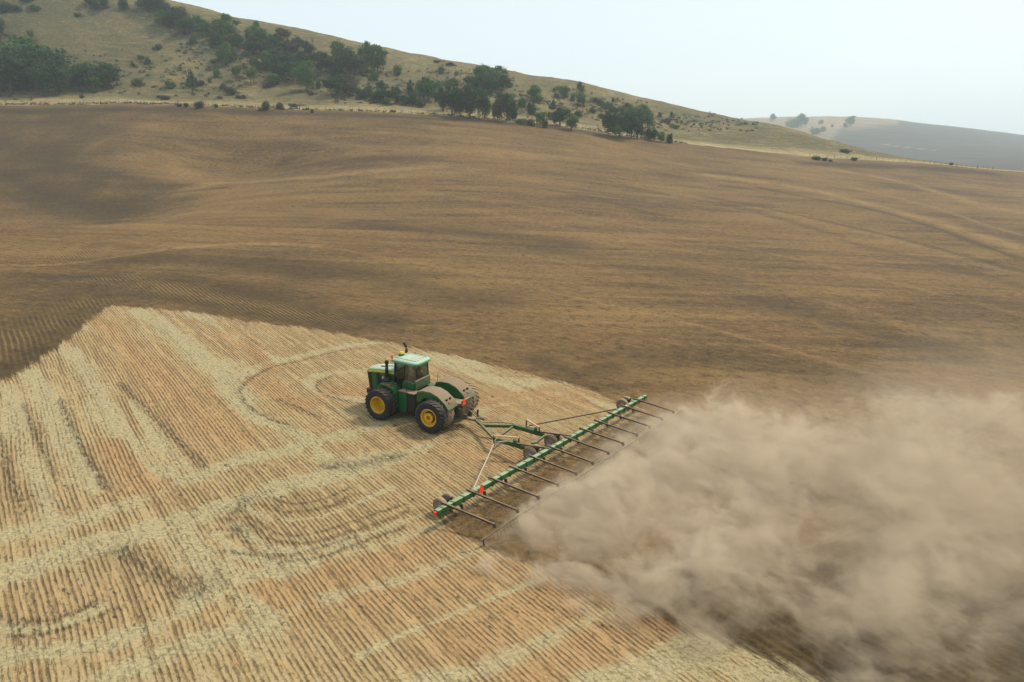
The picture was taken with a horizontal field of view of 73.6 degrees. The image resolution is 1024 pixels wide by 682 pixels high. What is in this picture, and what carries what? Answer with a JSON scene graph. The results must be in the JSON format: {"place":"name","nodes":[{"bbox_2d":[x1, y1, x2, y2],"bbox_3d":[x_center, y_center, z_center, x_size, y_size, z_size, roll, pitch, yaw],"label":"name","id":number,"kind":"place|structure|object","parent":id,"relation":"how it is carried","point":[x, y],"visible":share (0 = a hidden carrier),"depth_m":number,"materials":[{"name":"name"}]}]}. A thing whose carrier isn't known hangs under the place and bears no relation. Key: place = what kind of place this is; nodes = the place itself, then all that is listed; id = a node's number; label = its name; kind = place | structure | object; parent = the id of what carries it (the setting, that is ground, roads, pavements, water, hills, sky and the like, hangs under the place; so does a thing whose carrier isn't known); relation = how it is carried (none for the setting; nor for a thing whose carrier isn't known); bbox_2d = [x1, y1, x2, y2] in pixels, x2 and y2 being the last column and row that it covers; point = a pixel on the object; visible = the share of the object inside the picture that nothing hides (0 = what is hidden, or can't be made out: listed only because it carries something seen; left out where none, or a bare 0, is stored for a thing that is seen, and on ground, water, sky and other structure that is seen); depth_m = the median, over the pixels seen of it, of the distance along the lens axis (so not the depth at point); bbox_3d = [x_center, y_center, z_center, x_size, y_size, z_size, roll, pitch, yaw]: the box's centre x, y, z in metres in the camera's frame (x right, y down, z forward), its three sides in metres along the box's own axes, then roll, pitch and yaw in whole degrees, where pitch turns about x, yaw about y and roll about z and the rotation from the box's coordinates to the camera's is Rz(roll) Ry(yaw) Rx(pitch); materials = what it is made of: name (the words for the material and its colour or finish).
{"place":"outdoors","nodes":[
{"label":"outdoors","id":0,"kind":"place"},
{"bbox_2d":[0,104,1023,681],"bbox_3d":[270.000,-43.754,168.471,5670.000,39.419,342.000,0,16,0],"label":"field","id":1,"kind":"structure","parent":0,"point":[212,468],"depth_m":47.85,"materials":[{"name":"soil"}]},
{"bbox_2d":[258,100,270,110],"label":"bush","id":2,"kind":"object","parent":1,"relation":"on","point":[265,105],"visible":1,"depth_m":270.13,"materials":[{"name":"green plant"}]},
{"bbox_2d":[365,342,484,433],"bbox_3d":[-5.634,2.784,44.638,8.830,4.482,4.691,10,18,26],"label":"articulated tractor","id":3,"kind":"object","parent":1,"relation":"on","point":[403,383],"visible":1,"depth_m":44.06,"materials":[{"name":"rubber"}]},
{"bbox_2d":[433,395,684,546],"bbox_3d":[1.626,5.729,41.378,9.203,2.080,22.013,12,20,36],"label":"tine harrow","id":4,"kind":"object","parent":1,"relation":"on","point":[446,502],"visible":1,"depth_m":39.14,"materials":[{"name":"metal"}]},
{"bbox_2d":[564,112,578,129],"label":"broadleaf tree","id":5,"kind":"object","parent":1,"relation":"on","point":[572,121],"visible":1,"depth_m":277.78,"materials":[{"name":"green plant"}]},
{"bbox_2d":[601,111,615,135],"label":"broadleaf tree","id":6,"kind":"object","parent":1,"relation":"on","point":[607,119],"visible":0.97,"depth_m":278.24,"materials":[{"name":"green plant"}]},
{"bbox_2d":[609,110,638,137],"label":"broadleaf tree","id":7,"kind":"object","parent":1,"relation":"on","point":[621,121],"visible":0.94,"depth_m":277.32,"materials":[{"name":"green plant"}]},
{"bbox_2d":[624,112,640,137],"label":"broadleaf tree","id":8,"kind":"object","parent":1,"relation":"on","point":[632,127],"visible":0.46,"depth_m":283.11,"materials":[{"name":"green plant"}]},
{"bbox_2d":[633,124,643,138],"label":"broadleaf tree","id":9,"kind":"object","parent":1,"relation":"on","point":[639,130],"visible":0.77,"depth_m":285.91,"materials":[{"name":"green plant"}]},
{"bbox_2d":[648,128,658,140],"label":"broadleaf tree","id":10,"kind":"object","parent":1,"relation":"on","point":[654,133],"visible":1,"depth_m":286.99,"materials":[{"name":"green plant"}]},
{"bbox_2d":[0,0,1023,171],"bbox_3d":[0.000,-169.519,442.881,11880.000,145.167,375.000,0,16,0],"label":"hillside","id":11,"kind":"structure","parent":0,"point":[113,32],"depth_m":335.17,"materials":[{"name":"beige plant"}]},
{"bbox_2d":[0,18,6,37],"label":"broadleaf tree","id":12,"kind":"object","parent":11,"relation":"on","point":[2,23],"visible":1,"depth_m":321.31,"materials":[{"name":"green plant"}]},
{"bbox_2d":[0,0,11,12],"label":"bush","id":13,"kind":"object","parent":11,"relation":"on","point":[3,6],"visible":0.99,"depth_m":338.25,"materials":[{"name":"green plant"}]},
{"bbox_2d":[7,3,22,11],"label":"bush","id":14,"kind":"object","parent":11,"relation":"on","point":[16,7],"visible":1,"depth_m":341.14,"materials":[{"name":"green plant"}]},
{"bbox_2d":[0,44,40,94],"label":"broadleaf tree","id":15,"kind":"object","parent":11,"relation":"on","point":[9,72],"visible":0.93,"depth_m":281.38,"materials":[{"name":"green plant"}]},
{"bbox_2d":[0,35,52,76],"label":"broadleaf tree","id":16,"kind":"object","parent":11,"relation":"on","point":[17,40],"visible":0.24,"depth_m":295.27,"materials":[{"name":"green plant"}]},
{"bbox_2d":[3,41,75,90],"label":"broadleaf tree","id":17,"kind":"object","parent":11,"relation":"on","point":[29,54],"visible":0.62,"depth_m":285.70,"materials":[{"name":"green plant"}]},
{"bbox_2d":[24,56,72,93],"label":"broadleaf tree","id":18,"kind":"object","parent":11,"relation":"on","point":[59,65],"visible":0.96,"depth_m":285.15,"materials":[{"name":"green plant"}]},
{"bbox_2d":[63,59,84,86],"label":"bush","id":19,"kind":"object","parent":11,"relation":"on","point":[76,80],"visible":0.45,"depth_m":297.98,"materials":[{"name":"green plant"}]},
{"bbox_2d":[74,63,115,88],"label":"broadleaf tree","id":20,"kind":"object","parent":11,"relation":"on","point":[90,77],"visible":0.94,"depth_m":294.94,"materials":[{"name":"green plant"}]},
{"bbox_2d":[97,0,108,9],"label":"broadleaf tree","id":21,"kind":"object","parent":11,"relation":"on","point":[102,3],"visible":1,"depth_m":357.41,"materials":[{"name":"green plant"}]},
{"bbox_2d":[95,62,121,86],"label":"broadleaf tree","id":22,"kind":"object","parent":11,"relation":"on","point":[110,77],"visible":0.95,"depth_m":298.03,"materials":[{"name":"green plant"}]},
{"bbox_2d":[117,0,128,10],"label":"bush","id":23,"kind":"object","parent":11,"relation":"on","point":[122,4],"visible":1,"depth_m":359.62,"materials":[{"name":"green plant"}]},
{"bbox_2d":[130,77,143,85],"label":"bush","id":24,"kind":"object","parent":11,"relation":"on","point":[136,81],"visible":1,"depth_m":304.76,"materials":[{"name":"green plant"}]},
{"bbox_2d":[133,0,151,10],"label":"broadleaf tree","id":25,"kind":"object","parent":11,"relation":"on","point":[142,2],"visible":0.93,"depth_m":360.69,"materials":[{"name":"green plant"}]},
{"bbox_2d":[152,9,168,25],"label":"broadleaf tree","id":26,"kind":"object","parent":11,"relation":"on","point":[160,15],"visible":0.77,"depth_m":354.14,"materials":[{"name":"green plant"}]},
{"bbox_2d":[152,0,170,12],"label":"broadleaf tree","id":27,"kind":"object","parent":11,"relation":"on","point":[160,4],"visible":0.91,"depth_m":360.45,"materials":[{"name":"green plant"}]},
{"bbox_2d":[164,80,176,88],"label":"bush","id":28,"kind":"object","parent":11,"relation":"on","point":[168,84],"visible":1,"depth_m":304.81,"materials":[{"name":"green plant"}]},
{"bbox_2d":[161,6,183,27],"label":"broadleaf tree","id":29,"kind":"object","parent":11,"relation":"on","point":[172,17],"visible":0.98,"depth_m":352.75,"materials":[{"name":"green plant"}]},
{"bbox_2d":[172,4,189,18],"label":"bush","id":30,"kind":"object","parent":11,"relation":"on","point":[181,9],"visible":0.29,"depth_m":361.12,"materials":[{"name":"green plant"}]},
{"bbox_2d":[175,16,201,34],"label":"broadleaf tree","id":31,"kind":"object","parent":11,"relation":"on","point":[187,23],"visible":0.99,"depth_m":350.73,"materials":[{"name":"green plant"}]},
{"bbox_2d":[183,70,199,86],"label":"conifer bush","id":32,"kind":"object","parent":11,"relation":"on","point":[191,80],"visible":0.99,"depth_m":307.41,"materials":[{"name":"green plant"}]},
{"bbox_2d":[197,19,212,36],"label":"broadleaf tree","id":33,"kind":"object","parent":11,"relation":"on","point":[204,26],"visible":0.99,"depth_m":351.29,"materials":[{"name":"green plant"}]},
{"bbox_2d":[207,31,225,48],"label":"broadleaf tree","id":34,"kind":"object","parent":11,"relation":"on","point":[216,39],"visible":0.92,"depth_m":340.96,"materials":[{"name":"green plant"}]},
{"bbox_2d":[208,13,240,35],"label":"broadleaf tree","id":35,"kind":"object","parent":11,"relation":"on","point":[222,25],"visible":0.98,"depth_m":349.54,"materials":[{"name":"green plant"}]},
{"bbox_2d":[212,41,236,65],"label":"broadleaf tree","id":36,"kind":"object","parent":11,"relation":"on","point":[222,53],"visible":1,"depth_m":326.42,"materials":[{"name":"green plant"}]},
{"bbox_2d":[222,85,236,95],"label":"bush","id":37,"kind":"object","parent":11,"relation":"on","point":[230,91],"visible":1,"depth_m":303.07,"materials":[{"name":"green plant"}]},
{"bbox_2d":[230,64,242,80],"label":"slender tree","id":38,"kind":"object","parent":11,"relation":"on","point":[235,69],"visible":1,"depth_m":315.87,"materials":[{"name":"green plant"}]},
{"bbox_2d":[230,33,243,49],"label":"broadleaf tree","id":39,"kind":"object","parent":11,"relation":"on","point":[236,39],"visible":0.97,"depth_m":343.36,"materials":[{"name":"green plant"}]},
{"bbox_2d":[245,66,256,85],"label":"slender tree","id":40,"kind":"object","parent":11,"relation":"on","point":[250,72],"visible":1,"depth_m":313.90,"materials":[{"name":"green plant"}]},
{"bbox_2d":[242,34,260,53],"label":"broadleaf tree","id":41,"kind":"object","parent":11,"relation":"on","point":[251,43],"visible":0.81,"depth_m":340.81,"materials":[{"name":"green plant"}]},
{"bbox_2d":[243,24,264,38],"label":"broadleaf tree","id":42,"kind":"object","parent":11,"relation":"on","point":[249,30],"visible":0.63,"depth_m":350.52,"materials":[{"name":"green plant"}]},
{"bbox_2d":[248,55,259,68],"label":"bush","id":43,"kind":"object","parent":11,"relation":"on","point":[254,62],"visible":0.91,"depth_m":327.99,"materials":[{"name":"green plant"}]},
{"bbox_2d":[253,26,270,43],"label":"broadleaf tree","id":44,"kind":"object","parent":11,"relation":"on","point":[260,31],"visible":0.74,"depth_m":349.98,"materials":[{"name":"green plant"}]},
{"bbox_2d":[257,51,272,70],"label":"broadleaf tree","id":45,"kind":"object","parent":11,"relation":"on","point":[265,61],"visible":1,"depth_m":327.81,"materials":[{"name":"green plant"}]},
{"bbox_2d":[259,46,283,65],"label":"broadleaf tree","id":46,"kind":"object","parent":11,"relation":"on","point":[277,49],"visible":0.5,"depth_m":332.65,"materials":[{"name":"green plant"}]},
{"bbox_2d":[267,73,280,84],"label":"bush","id":47,"kind":"object","parent":11,"relation":"on","point":[274,78],"visible":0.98,"depth_m":316.11,"materials":[{"name":"green plant"}]},
{"bbox_2d":[269,32,284,46],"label":"broadleaf tree","id":48,"kind":"object","parent":11,"relation":"on","point":[275,38],"visible":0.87,"depth_m":351.19,"materials":[{"name":"green plant"}]},
{"bbox_2d":[275,27,291,35],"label":"bush","id":49,"kind":"object","parent":11,"relation":"on","point":[281,31],"visible":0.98,"depth_m":364.85,"materials":[{"name":"green plant"}]},
{"bbox_2d":[276,39,298,52],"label":"broadleaf tree","id":50,"kind":"object","parent":11,"relation":"on","point":[288,45],"visible":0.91,"depth_m":346.93,"materials":[{"name":"green plant"}]},
{"bbox_2d":[282,59,302,81],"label":"broadleaf tree","id":51,"kind":"object","parent":11,"relation":"on","point":[288,66],"visible":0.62,"depth_m":319.15,"materials":[{"name":"green plant"}]},
{"bbox_2d":[291,36,304,50],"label":"broadleaf tree","id":52,"kind":"object","parent":11,"relation":"on","point":[298,40],"visible":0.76,"depth_m":352.88,"materials":[{"name":"green plant"}]},
{"bbox_2d":[288,57,315,90],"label":"broadleaf tree","id":53,"kind":"object","parent":11,"relation":"on","point":[303,72],"visible":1,"depth_m":309.89,"materials":[{"name":"green plant"}]},
{"bbox_2d":[300,40,315,58],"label":"broadleaf tree","id":54,"kind":"object","parent":11,"relation":"on","point":[307,46],"visible":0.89,"depth_m":347.59,"materials":[{"name":"green plant"}]},
{"bbox_2d":[308,50,323,62],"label":"broadleaf tree","id":55,"kind":"object","parent":11,"relation":"on","point":[313,55],"visible":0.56,"depth_m":337.90,"materials":[{"name":"green plant"}]},
{"bbox_2d":[314,51,334,71],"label":"broadleaf tree","id":56,"kind":"object","parent":11,"relation":"on","point":[323,59],"visible":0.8,"depth_m":332.15,"materials":[{"name":"green plant"}]},
{"bbox_2d":[322,73,348,95],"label":"broadleaf tree","id":57,"kind":"object","parent":11,"relation":"on","point":[337,79],"visible":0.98,"depth_m":306.56,"materials":[{"name":"green plant"}]},
{"bbox_2d":[5,100,677,141],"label":"wire fence","id":58,"kind":"object","parent":11,"relation":"on","point":[333,109],"visible":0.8,"depth_m":276.39,"materials":[{"name":"grey"}]},
{"bbox_2d":[329,39,354,57],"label":"broadleaf tree","id":59,"kind":"object","parent":11,"relation":"on","point":[336,47],"visible":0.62,"depth_m":348.94,"materials":[{"name":"green plant"}]},
{"bbox_2d":[332,50,355,73],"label":"broadleaf tree","id":60,"kind":"object","parent":11,"relation":"on","point":[343,58],"visible":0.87,"depth_m":332.09,"materials":[{"name":"green plant"}]},
{"bbox_2d":[343,79,359,94],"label":"broadleaf tree","id":61,"kind":"object","parent":11,"relation":"on","point":[351,86],"visible":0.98,"depth_m":307.10,"materials":[{"name":"green plant"}]},
{"bbox_2d":[346,52,366,74],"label":"broadleaf tree","id":62,"kind":"object","parent":11,"relation":"on","point":[357,60],"visible":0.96,"depth_m":332.62,"materials":[{"name":"green plant"}]},
{"bbox_2d":[355,88,370,98],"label":"bush","id":63,"kind":"object","parent":11,"relation":"on","point":[360,93],"visible":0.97,"depth_m":303.87,"materials":[{"name":"green plant"}]},
{"bbox_2d":[356,41,374,69],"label":"broadleaf tree","id":64,"kind":"object","parent":11,"relation":"on","point":[362,51],"visible":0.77,"depth_m":342.62,"materials":[{"name":"green plant"}]},
{"bbox_2d":[367,70,378,80],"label":"bush","id":65,"kind":"object","parent":11,"relation":"on","point":[374,75],"visible":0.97,"depth_m":331.32,"materials":[{"name":"green plant"}]},
{"bbox_2d":[365,44,388,72],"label":"broadleaf tree","id":66,"kind":"object","parent":11,"relation":"on","point":[377,59],"visible":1,"depth_m":339.77,"materials":[{"name":"green plant"}]},
{"bbox_2d":[0,0,758,143],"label":"scrub undergrowth","id":67,"kind":"object","parent":11,"relation":"on","point":[377,89],"visible":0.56,"depth_m":325.84,"materials":[{"name":"green plant"}]},
{"bbox_2d":[374,87,390,101],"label":"broadleaf tree","id":68,"kind":"object","parent":11,"relation":"on","point":[383,91],"visible":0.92,"depth_m":298.47,"materials":[{"name":"green plant"}]},
{"bbox_2d":[386,86,401,103],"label":"broadleaf tree","id":69,"kind":"object","parent":11,"relation":"on","point":[395,93],"visible":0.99,"depth_m":298.19,"materials":[{"name":"green plant"}]},
{"bbox_2d":[392,63,401,76],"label":"bush","id":70,"kind":"object","parent":11,"relation":"on","point":[397,69],"visible":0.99,"depth_m":343.47,"materials":[{"name":"green plant"}]},
{"bbox_2d":[399,95,409,104],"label":"bush","id":71,"kind":"object","parent":11,"relation":"on","point":[403,98],"visible":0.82,"depth_m":299.35,"materials":[{"name":"green plant"}]},
{"bbox_2d":[405,79,413,93],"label":"broadleaf tree","id":72,"kind":"object","parent":11,"relation":"on","point":[410,89],"visible":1,"depth_m":315.04,"materials":[{"name":"green plant"}]},
{"bbox_2d":[406,94,418,105],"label":"broadleaf tree","id":73,"kind":"object","parent":11,"relation":"on","point":[411,98],"visible":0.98,"depth_m":296.56,"materials":[{"name":"green plant"}]},
{"bbox_2d":[414,76,438,101],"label":"broadleaf tree","id":74,"kind":"object","parent":11,"relation":"on","point":[428,90],"visible":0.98,"depth_m":304.88,"materials":[{"name":"green plant"}]},
{"bbox_2d":[432,86,451,110],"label":"broadleaf tree","id":75,"kind":"object","parent":11,"relation":"on","point":[441,91],"visible":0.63,"depth_m":288.02,"materials":[{"name":"green plant"}]},
{"bbox_2d":[439,84,460,114],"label":"broadleaf tree","id":76,"kind":"object","parent":11,"relation":"on","point":[446,99],"visible":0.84,"depth_m":279.89,"materials":[{"name":"green plant"}]},
{"bbox_2d":[443,78,459,85],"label":"bush","id":77,"kind":"object","parent":11,"relation":"on","point":[452,81],"visible":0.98,"depth_m":338.44,"materials":[{"name":"green plant"}]},
{"bbox_2d":[452,86,467,114],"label":"broadleaf tree","id":78,"kind":"object","parent":11,"relation":"on","point":[458,91],"visible":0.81,"depth_m":277.98,"materials":[{"name":"green plant"}]},
{"bbox_2d":[457,83,479,117],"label":"broadleaf tree","id":79,"kind":"object","parent":11,"relation":"on","point":[468,96],"visible":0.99,"depth_m":275.78,"materials":[{"name":"green plant"}]},
{"bbox_2d":[461,74,488,89],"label":"broadleaf tree","id":80,"kind":"object","parent":11,"relation":"on","point":[475,81],"visible":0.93,"depth_m":329.75,"materials":[{"name":"green plant"}]},
{"bbox_2d":[476,92,491,118],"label":"broadleaf tree","id":81,"kind":"object","parent":11,"relation":"on","point":[485,104],"visible":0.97,"depth_m":277.50,"materials":[{"name":"green plant"}]},
{"bbox_2d":[470,64,497,84],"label":"broadleaf tree","id":82,"kind":"object","parent":11,"relation":"on","point":[485,69],"visible":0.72,"depth_m":341.79,"materials":[{"name":"green plant"}]},
{"bbox_2d":[483,77,505,89],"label":"broadleaf tree","id":83,"kind":"object","parent":11,"relation":"on","point":[492,82],"visible":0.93,"depth_m":336.85,"materials":[{"name":"green plant"}]},
{"bbox_2d":[491,96,503,120],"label":"broadleaf tree","id":84,"kind":"object","parent":11,"relation":"on","point":[496,109],"visible":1,"depth_m":277.87,"materials":[{"name":"green plant"}]},
{"bbox_2d":[490,65,508,78],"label":"broadleaf tree","id":85,"kind":"object","parent":11,"relation":"on","point":[502,71],"visible":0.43,"depth_m":345.99,"materials":[{"name":"green plant"}]},
{"bbox_2d":[495,74,510,89],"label":"broadleaf tree","id":86,"kind":"object","parent":11,"relation":"on","point":[505,79],"visible":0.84,"depth_m":338.99,"materials":[{"name":"green plant"}]},
{"bbox_2d":[497,92,516,120],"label":"broadleaf tree","id":87,"kind":"object","parent":11,"relation":"on","point":[508,103],"visible":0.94,"depth_m":278.48,"materials":[{"name":"green plant"}]},
{"bbox_2d":[517,95,527,107],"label":"bush","id":88,"kind":"object","parent":11,"relation":"on","point":[521,102],"visible":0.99,"depth_m":318.15,"materials":[{"name":"green plant"}]},
{"bbox_2d":[526,102,536,114],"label":"bush","id":89,"kind":"object","parent":11,"relation":"on","point":[531,109],"visible":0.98,"depth_m":306.63,"materials":[{"name":"green plant"}]},
{"bbox_2d":[526,84,541,99],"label":"broadleaf tree","id":90,"kind":"object","parent":11,"relation":"on","point":[533,91],"visible":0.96,"depth_m":333.02,"materials":[{"name":"green plant"}]},
{"bbox_2d":[534,111,547,123],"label":"broadleaf tree","id":91,"kind":"object","parent":11,"relation":"on","point":[539,116],"visible":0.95,"depth_m":280.68,"materials":[{"name":"green plant"}]},
{"bbox_2d":[550,106,567,125],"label":"broadleaf tree","id":92,"kind":"object","parent":11,"relation":"on","point":[559,114],"visible":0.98,"depth_m":282.41,"materials":[{"name":"green plant"}]},
{"bbox_2d":[554,85,570,98],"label":"broadleaf tree","id":93,"kind":"object","parent":11,"relation":"on","point":[563,91],"visible":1,"depth_m":348.15,"materials":[{"name":"green plant"}]},
{"bbox_2d":[575,92,588,104],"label":"broadleaf tree","id":94,"kind":"object","parent":11,"relation":"on","point":[581,97],"visible":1,"depth_m":339.74,"materials":[{"name":"green plant"}]},
{"bbox_2d":[632,103,655,128],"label":"broadleaf tree","id":95,"kind":"object","parent":11,"relation":"on","point":[645,115],"visible":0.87,"depth_m":318.18,"materials":[{"name":"green plant"}]},
{"bbox_2d":[172,0,1023,134],"label":"sky","id":96,"kind":"structure","parent":0,"point":[956,63],"materials":[{"name":"white"}]},
{"bbox_2d":[739,116,1023,169],"bbox_3d":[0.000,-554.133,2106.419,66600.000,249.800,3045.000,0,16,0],"label":"distant hills","id":97,"kind":"structure","parent":0,"point":[959,145],"depth_m":1312.45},
{"bbox_2d":[784,117,803,127],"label":"bush","id":98,"kind":"object","parent":97,"relation":"on","point":[795,122],"visible":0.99,"depth_m":1463.84,"materials":[{"name":"green plant"}]},
{"bbox_2d":[796,113,808,126],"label":"broadleaf tree","id":99,"kind":"object","parent":97,"relation":"on","point":[802,116],"visible":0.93,"depth_m":1467.55,"materials":[{"name":"green plant"}]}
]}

